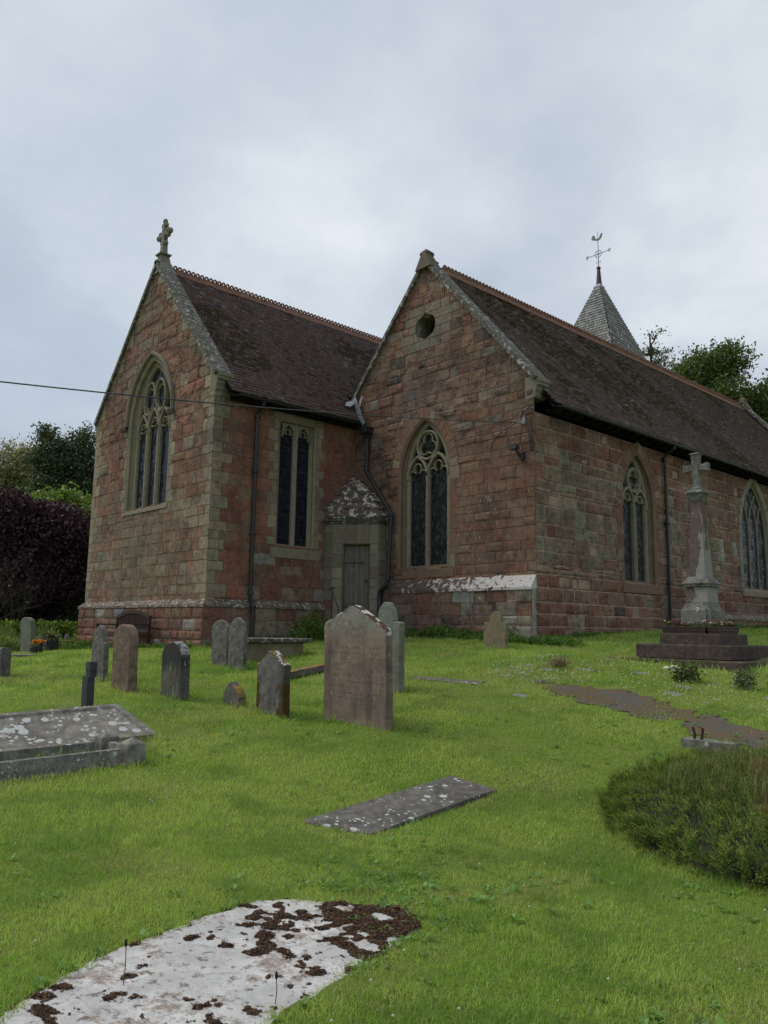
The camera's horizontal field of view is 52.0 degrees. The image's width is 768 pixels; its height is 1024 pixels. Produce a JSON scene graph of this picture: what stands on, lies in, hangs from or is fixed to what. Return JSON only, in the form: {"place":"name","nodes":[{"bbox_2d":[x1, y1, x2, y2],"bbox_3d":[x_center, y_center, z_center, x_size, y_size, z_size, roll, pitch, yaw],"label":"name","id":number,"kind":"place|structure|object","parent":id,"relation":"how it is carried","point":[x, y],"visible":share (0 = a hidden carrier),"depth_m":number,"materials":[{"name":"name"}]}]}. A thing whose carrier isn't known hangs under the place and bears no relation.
{"place":"outdoors","nodes":[
{"label":"outdoors","id":0,"kind":"place"},
{"bbox_2d":[0,625,767,1023],"bbox_3d":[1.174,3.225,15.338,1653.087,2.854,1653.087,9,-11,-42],"label":"ground","id":1,"kind":"structure","parent":0,"point":[474,756],"depth_m":6.26,"materials":[{"name":"green plant"}]},
{"bbox_2d":[0,647,11,677],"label":"headstone","id":2,"kind":"object","parent":1,"relation":"on","point":[5,658],"visible":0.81,"depth_m":14.03,"materials":[{"name":"grey stone"}]},
{"bbox_2d":[0,433,31,494],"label":"birch tree","id":3,"kind":"object","parent":1,"relation":"on","point":[8,480],"visible":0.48,"depth_m":54.17,"materials":[{"name":"green plant"}]},
{"bbox_2d":[11,654,36,656],"bbox_3d":[-8.529,3.383,18.511,0.546,0.070,0.546,9,-11,-42],"label":"flat plaque","id":4,"kind":"object","parent":1,"relation":"on","point":[18,655],"visible":0.5,"depth_m":18.41,"materials":[{"name":"grey stone"}]},
{"bbox_2d":[0,435,48,498],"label":"birch tree","id":5,"kind":"object","parent":1,"relation":"on","point":[27,473],"visible":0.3,"depth_m":54.25,"materials":[{"name":"green plant"}]},
{"bbox_2d":[0,562,54,620],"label":"bare shrub","id":6,"kind":"object","parent":1,"relation":"on","point":[11,607],"visible":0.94,"depth_m":27.23,"materials":[{"name":"brown plant"}]},
{"bbox_2d":[20,617,34,652],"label":"headstone","id":7,"kind":"object","parent":1,"relation":"on","point":[27,632],"visible":0.73,"depth_m":21.63,"materials":[{"name":"grey stone"}]},
{"bbox_2d":[0,547,65,619],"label":"bare shrub","id":8,"kind":"object","parent":1,"relation":"on","point":[22,584],"visible":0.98,"depth_m":26.89,"materials":[{"name":"brown plant"}]},
{"bbox_2d":[31,640,40,653],"bbox_3d":[-8.715,3.385,19.712,0.275,0.383,0.278,9,-11,-42],"label":"flower vase","id":9,"kind":"object","parent":1,"relation":"on","point":[35,648],"visible":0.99,"depth_m":19.67,"materials":[{"name":"orange metal"}]},
{"bbox_2d":[0,586,76,627],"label":"dark yew","id":10,"kind":"object","parent":1,"relation":"on","point":[48,616],"visible":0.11,"depth_m":29.00,"materials":[{"name":"green plant"}]},
{"bbox_2d":[0,621,77,651],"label":"tall weeds","id":11,"kind":"object","parent":1,"relation":"on","point":[10,638],"visible":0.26,"depth_m":24.65,"materials":[{"name":"green plant"}]},
{"bbox_2d":[1,628,76,637],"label":"boundary wall","id":12,"kind":"structure","parent":1,"relation":"on","point":[64,633],"depth_m":26.99,"materials":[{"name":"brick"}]},
{"bbox_2d":[0,618,77,637],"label":"ivy","id":13,"kind":"object","parent":12,"relation":"attached to","point":[66,626],"visible":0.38,"depth_m":26.56,"materials":[{"name":"green plant"}]},
{"bbox_2d":[38,639,46,652],"bbox_3d":[-8.930,3.503,20.512,0.275,0.383,0.278,9,-11,-42],"label":"flower vase","id":14,"kind":"object","parent":1,"relation":"on","point":[40,648],"visible":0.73,"depth_m":20.46,"materials":[{"name":"orange metal"}]},
{"bbox_2d":[0,485,90,620],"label":"copper beech","id":15,"kind":"object","parent":1,"relation":"on","point":[29,525],"visible":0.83,"depth_m":29.07,"materials":[{"name":"purple plant"}]},
{"bbox_2d":[42,633,62,650],"bbox_3d":[-9.617,3.774,22.782,0.510,0.571,0.505,9,-11,-42],"label":"flower vase","id":16,"kind":"object","parent":1,"relation":"on","point":[51,644],"visible":0.97,"depth_m":22.68,"materials":[{"name":"stone"}]},
{"bbox_2d":[16,481,91,601],"bbox_3d":[-13.938,2.351,35.303,6.651,7.557,4.539,3,-9,-15],"label":"broadleaf tree","id":17,"kind":"object","parent":1,"relation":"on","point":[80,501],"visible":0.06,"depth_m":35.21,"materials":[{"name":"green plant"}]},
{"bbox_2d":[18,420,95,503],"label":"pine tree","id":18,"kind":"object","parent":1,"relation":"on","point":[61,458],"visible":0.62,"depth_m":41.78,"materials":[{"name":"green plant"}]},
{"bbox_2d":[49,566,86,625],"bbox_3d":[-11.082,3.397,29.996,3.206,4.374,2.466,9,-11,-42],"label":"holly tree","id":19,"kind":"object","parent":1,"relation":"on","point":[73,611],"visible":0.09,"depth_m":29.18,"materials":[{"name":"green plant"}]},
{"bbox_2d":[0,731,145,782],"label":"kerbed grave","id":20,"kind":"object","parent":1,"relation":"on","point":[100,752],"visible":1,"depth_m":8.00,"materials":[{"name":"stone"}]},
{"bbox_2d":[0,704,156,750],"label":"sloping slab tomb","id":21,"kind":"object","parent":1,"relation":"on","point":[35,728],"visible":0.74,"depth_m":9.07,"materials":[{"name":"stone"}]},
{"bbox_2d":[81,661,97,706],"bbox_3d":[-4.000,2.442,10.678,0.126,0.815,0.194,9,-11,-42],"label":"post stone","id":22,"kind":"object","parent":1,"relation":"on","point":[88,685],"visible":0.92,"depth_m":10.64,"materials":[{"name":"grey stone"}]},
{"bbox_2d":[91,625,108,681],"bbox_3d":[-4.923,2.608,13.651,0.090,1.290,0.571,9,-11,-42],"label":"headstone","id":23,"kind":"object","parent":1,"relation":"on","point":[100,650],"visible":0.67,"depth_m":13.58,"materials":[{"name":"grey stone"}]},
{"bbox_2d":[95,610,151,643],"bbox_3d":[-6.934,3.112,20.851,0.655,1.050,2.000,9,-11,-42],"label":"garden bench","id":24,"kind":"object","parent":1,"relation":"on","point":[139,620],"visible":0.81,"depth_m":20.84,"materials":[{"name":"brown wood"}]},
{"bbox_2d":[111,624,138,691],"bbox_3d":[-4.159,2.505,12.647,0.545,1.388,0.160,-6,-11,40],"label":"headstone","id":25,"kind":"object","parent":1,"relation":"on","point":[125,653],"visible":0.74,"depth_m":12.57,"materials":[{"name":"stone"}]},
{"bbox_2d":[123,939,127,984],"bbox_3d":[-1.190,2.067,3.616,0.015,0.200,0.014,0,-9,9],"label":"plantain stalk","id":26,"kind":"object","parent":1,"relation":"on","point":[126,943],"visible":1,"depth_m":3.62,"materials":[{"name":"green plant"}]},
{"bbox_2d":[161,642,189,700],"bbox_3d":[-3.186,2.579,12.014,0.150,1.188,0.663,9,-11,-42],"label":"headstone","id":27,"kind":"object","parent":1,"relation":"on","point":[175,673],"visible":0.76,"depth_m":11.90,"materials":[{"name":"stone"}]},
{"bbox_2d":[0,899,419,1023],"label":"ledger slab","id":28,"kind":"structure","parent":1,"relation":"on","point":[203,970],"depth_m":3.75,"materials":[{"name":"grey stone"}]},
{"bbox_2d":[4,897,420,1023],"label":"dead moss","id":29,"kind":"object","parent":28,"relation":"on","point":[377,936],"visible":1,"depth_m":4.31,"materials":[{"name":"brown plant"}]},
{"bbox_2d":[211,620,229,665],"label":"headstone","id":30,"kind":"object","parent":1,"relation":"on","point":[220,632],"visible":0.55,"depth_m":15.18,"materials":[{"name":"grey stone"}]},
{"bbox_2d":[223,681,245,706],"bbox_3d":[-2.176,2.815,11.462,0.130,0.677,0.461,9,-11,-42],"label":"footstone","id":31,"kind":"object","parent":1,"relation":"on","point":[234,693],"visible":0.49,"depth_m":11.41,"materials":[{"name":"stone"}]},
{"bbox_2d":[227,617,247,669],"bbox_3d":[-2.731,2.618,14.679,0.080,1.304,0.573,9,-11,-42],"label":"headstone","id":32,"kind":"object","parent":1,"relation":"on","point":[237,642],"visible":0.8,"depth_m":14.63,"materials":[{"name":"grey stone"}]},
{"bbox_2d":[256,650,290,718],"bbox_3d":[-1.530,2.523,10.844,0.120,1.224,0.656,9,-11,-42],"label":"headstone","id":33,"kind":"object","parent":1,"relation":"on","point":[273,679],"visible":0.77,"depth_m":10.76,"materials":[{"name":"stone"}]},
{"bbox_2d":[275,971,277,1004],"bbox_3d":[-0.480,2.116,3.501,0.014,0.140,0.015,1,-8,-4],"label":"plantain stalk","id":34,"kind":"object","parent":1,"relation":"on","point":[276,974],"visible":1,"depth_m":3.50,"materials":[{"name":"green plant"}]},
{"bbox_2d":[247,637,311,661],"bbox_3d":[-2.445,2.881,16.206,1.660,0.574,0.980,9,-11,-42],"label":"chest tomb","id":35,"kind":"object","parent":1,"relation":"on","point":[258,648],"visible":0.55,"depth_m":15.88,"materials":[{"name":"stone"}]},
{"bbox_2d":[290,663,323,677],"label":"grave kerb","id":36,"kind":"structure","parent":1,"relation":"on","point":[305,670],"depth_m":13.71,"materials":[{"name":"stone"}]},
{"bbox_2d":[306,619,323,640],"bbox_3d":[-1.685,2.880,19.355,0.681,0.581,0.764,9,-11,-42],"label":"fern","id":37,"kind":"object","parent":1,"relation":"on","point":[315,629],"visible":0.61,"depth_m":19.39,"materials":[{"name":"green plant"}]},
{"bbox_2d":[329,587,338,618],"bbox_3d":[-1.304,2.592,20.267,0.294,1.326,0.116,-2,-9,21],"label":"handrail","id":38,"kind":"object","parent":1,"relation":"on","point":[332,601],"visible":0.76,"depth_m":20.32,"materials":[{"name":"black metal"}]},
{"bbox_2d":[323,605,392,730],"bbox_3d":[-0.343,2.136,10.155,0.115,1.858,1.297,9,-11,-42],"label":"headstone","id":39,"kind":"object","parent":1,"relation":"on","point":[358,667],"visible":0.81,"depth_m":10.08,"materials":[{"name":"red stone"}]},
{"bbox_2d":[0,711,767,1023],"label":"broad leaves","id":40,"kind":"object","parent":1,"relation":"on","point":[513,888],"visible":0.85,"depth_m":5.02,"materials":[{"name":"green plant"}]},
{"bbox_2d":[0,642,767,1021],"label":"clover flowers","id":41,"kind":"object","parent":1,"relation":"on","point":[558,752],"visible":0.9,"depth_m":12.42,"materials":[{"name":"white plant"}]},
{"bbox_2d":[378,602,404,692],"bbox_3d":[0.049,2.276,12.364,0.120,1.714,0.687,9,-11,-42],"label":"headstone","id":42,"kind":"object","parent":1,"relation":"on","point":[387,615],"visible":0.48,"depth_m":12.16,"materials":[{"name":"grey stone"}]},
{"bbox_2d":[303,775,496,834],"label":"ledger slab","id":43,"kind":"structure","parent":1,"relation":"on","point":[398,808],"depth_m":7.20,"materials":[{"name":"grey stone"}]},
{"bbox_2d":[58,608,767,649],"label":"wall weeds","id":44,"kind":"object","parent":1,"relation":"on","point":[437,631],"depth_m":18.93,"materials":[{"name":"green plant"}]},
{"bbox_2d":[77,219,767,646],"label":"church","id":45,"kind":"structure","parent":1,"relation":"on","point":[207,515],"depth_m":21.20,"materials":[{"name":"stone"}]},
{"bbox_2d":[119,351,174,516],"bbox_3d":[-6.704,-2.317,22.415,0.474,4.699,3.183,9,-11,-42],"label":"window","id":46,"kind":"structure","parent":45,"relation":"in","point":[149,423],"depth_m":22.67,"materials":[{"name":"stone"}]},
{"bbox_2d":[0,381,517,422],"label":"overhead cable","id":47,"kind":"object","parent":45,"relation":"attached to","point":[235,404],"visible":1,"depth_m":13.38,"materials":[{"name":"black metal"}]},
{"bbox_2d":[270,405,322,560],"bbox_3d":[-2.404,-0.775,21.344,1.640,4.110,0.220,9,-11,-42],"label":"window","id":48,"kind":"structure","parent":45,"relation":"in","point":[297,435],"depth_m":21.41,"materials":[{"name":"stone"}]},
{"bbox_2d":[343,546,368,610],"bbox_3d":[-0.747,2.201,21.298,0.730,2.660,0.058,0,-9,8],"label":"door","id":49,"kind":"structure","parent":45,"relation":"in","point":[356,564],"depth_m":21.36,"materials":[{"name":"grey wood"}]},
{"bbox_2d":[390,407,459,578],"bbox_3d":[1.121,-0.534,20.679,0.270,4.528,2.500,9,-11,-42],"label":"window","id":50,"kind":"structure","parent":45,"relation":"in","point":[423,507],"depth_m":20.77,"materials":[{"name":"stone"}]},
{"bbox_2d":[508,444,524,459],"bbox_3d":[3.072,-1.377,18.235,0.328,0.320,0.240,9,-11,-42],"label":"floodlight","id":51,"kind":"object","parent":45,"relation":"attached to","point":[515,447],"visible":1,"depth_m":18.19,"materials":[{"name":"black metal"}]},
{"bbox_2d":[616,442,663,594],"bbox_3d":[6.737,0.131,21.068,2.320,4.081,0.300,9,-11,-42],"label":"window","id":52,"kind":"structure","parent":45,"relation":"in","point":[637,485],"depth_m":21.30,"materials":[{"name":"stone"}]},
{"bbox_2d":[738,478,767,597],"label":"window","id":53,"kind":"structure","parent":45,"relation":"in","point":[753,513],"depth_m":26.04,"materials":[{"name":"glass"}]},
{"bbox_2d":[404,676,485,684],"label":"ledger slab","id":54,"kind":"structure","parent":1,"relation":"on","point":[446,680],"depth_m":12.79,"materials":[{"name":"grey stone"}]},
{"bbox_2d":[483,611,508,648],"bbox_3d":[2.332,2.621,16.425,0.165,1.100,0.607,9,-11,-42],"label":"headstone","id":55,"kind":"object","parent":1,"relation":"on","point":[496,629],"visible":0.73,"depth_m":16.40,"materials":[{"name":"stone"}]},
{"bbox_2d":[512,693,529,697],"bbox_3d":[2.007,2.726,11.586,0.175,0.102,0.265,9,-11,-42],"label":"flat plaque","id":56,"kind":"object","parent":1,"relation":"on","point":[519,695],"visible":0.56,"depth_m":11.58,"materials":[{"name":"grey stone"}]},
{"bbox_2d":[547,656,576,666],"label":"dried flowers","id":57,"kind":"object","parent":1,"relation":"on","point":[556,661],"visible":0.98,"depth_m":13.59,"materials":[{"name":"brown plant"}]},
{"bbox_2d":[632,325,681,369],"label":"conifer","id":58,"kind":"object","parent":1,"relation":"on","point":[652,351],"visible":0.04,"depth_m":53.68,"materials":[{"name":"green plant"}]},
{"bbox_2d":[663,691,683,696],"bbox_3d":[4.204,2.666,11.423,0.173,0.106,0.262,9,-11,-42],"label":"flat plaque","id":59,"kind":"object","parent":1,"relation":"on","point":[676,694],"visible":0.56,"depth_m":11.43,"materials":[{"name":"grey stone"}]},
{"bbox_2d":[592,735,767,896],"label":"heather bush","id":60,"kind":"object","parent":1,"relation":"on","point":[714,820],"visible":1,"depth_m":6.37,"materials":[{"name":"green plant"}]},
{"bbox_2d":[663,661,702,682],"bbox_3d":[4.639,2.492,12.215,0.419,0.381,0.546,9,-11,-42],"label":"flower bunch","id":61,"kind":"object","parent":1,"relation":"on","point":[683,673],"visible":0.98,"depth_m":12.13,"materials":[{"name":"green plant"}]},
{"bbox_2d":[609,452,767,671],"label":"memorial cross","id":62,"kind":"object","parent":1,"relation":"on","point":[729,652],"visible":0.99,"depth_m":14.30,"materials":[{"name":"grey stone"}]},
{"bbox_2d":[661,620,708,633],"bbox_3d":[5.468,2.076,14.276,0.224,0.245,0.856,9,-11,-42],"label":"planter","id":63,"kind":"object","parent":62,"relation":"on","point":[690,628],"visible":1,"depth_m":14.20,"materials":[{"name":"grey stone"}]},
{"bbox_2d":[706,620,739,633],"bbox_3d":[6.070,2.058,14.092,0.848,0.244,0.246,9,-11,-42],"label":"planter","id":64,"kind":"object","parent":62,"relation":"on","point":[723,628],"visible":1,"depth_m":13.93,"materials":[{"name":"grey stone"}]},
{"bbox_2d":[681,727,738,756],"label":"broken kerb","id":65,"kind":"structure","parent":1,"relation":"on","point":[690,742],"depth_m":8.93,"materials":[{"name":"stone"}]},
{"bbox_2d":[666,336,767,426],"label":"broadleaf tree","id":66,"kind":"object","parent":1,"relation":"on","point":[716,369],"visible":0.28,"depth_m":45.69,"materials":[{"name":"green plant"}]},
{"bbox_2d":[730,670,757,688],"bbox_3d":[5.289,2.459,11.595,0.316,0.289,0.366,9,-11,-42],"label":"shrub","id":67,"kind":"object","parent":1,"relation":"on","point":[746,677],"visible":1,"depth_m":11.56,"materials":[{"name":"green plant"}]},
{"bbox_2d":[748,388,767,429],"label":"broadleaf tree","id":68,"kind":"object","parent":1,"relation":"on","point":[765,404],"visible":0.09,"depth_m":46.03,"materials":[{"name":"green plant"}]},
{"bbox_2d":[0,0,767,481],"label":"sky","id":69,"kind":"structure","parent":0,"point":[304,155],"materials":[{"name":"grey"}]},
{"bbox_2d":[534,680,767,749],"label":"path","id":70,"kind":"structure","parent":0,"point":[720,728],"depth_m":10.52,"materials":[{"name":"grey gravel"}]},
{"bbox_3d":[3.235,-2.151,18.319,0.050,0.200,0.130,9,-11,-42],"label":"cable bracket","id":71,"kind":"object","parent":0,"visible":0},
{"bbox_2d":[490,406,532,450],"bbox_3d":[2.986,-1.873,18.555,0.111,1.035,1.278,9,-11,-42],"label":"cable loop","id":72,"kind":"object","parent":71,"relation":"attached to","point":[531,444],"visible":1,"depth_m":18.14,"materials":[{"name":"black metal"}]}
]}

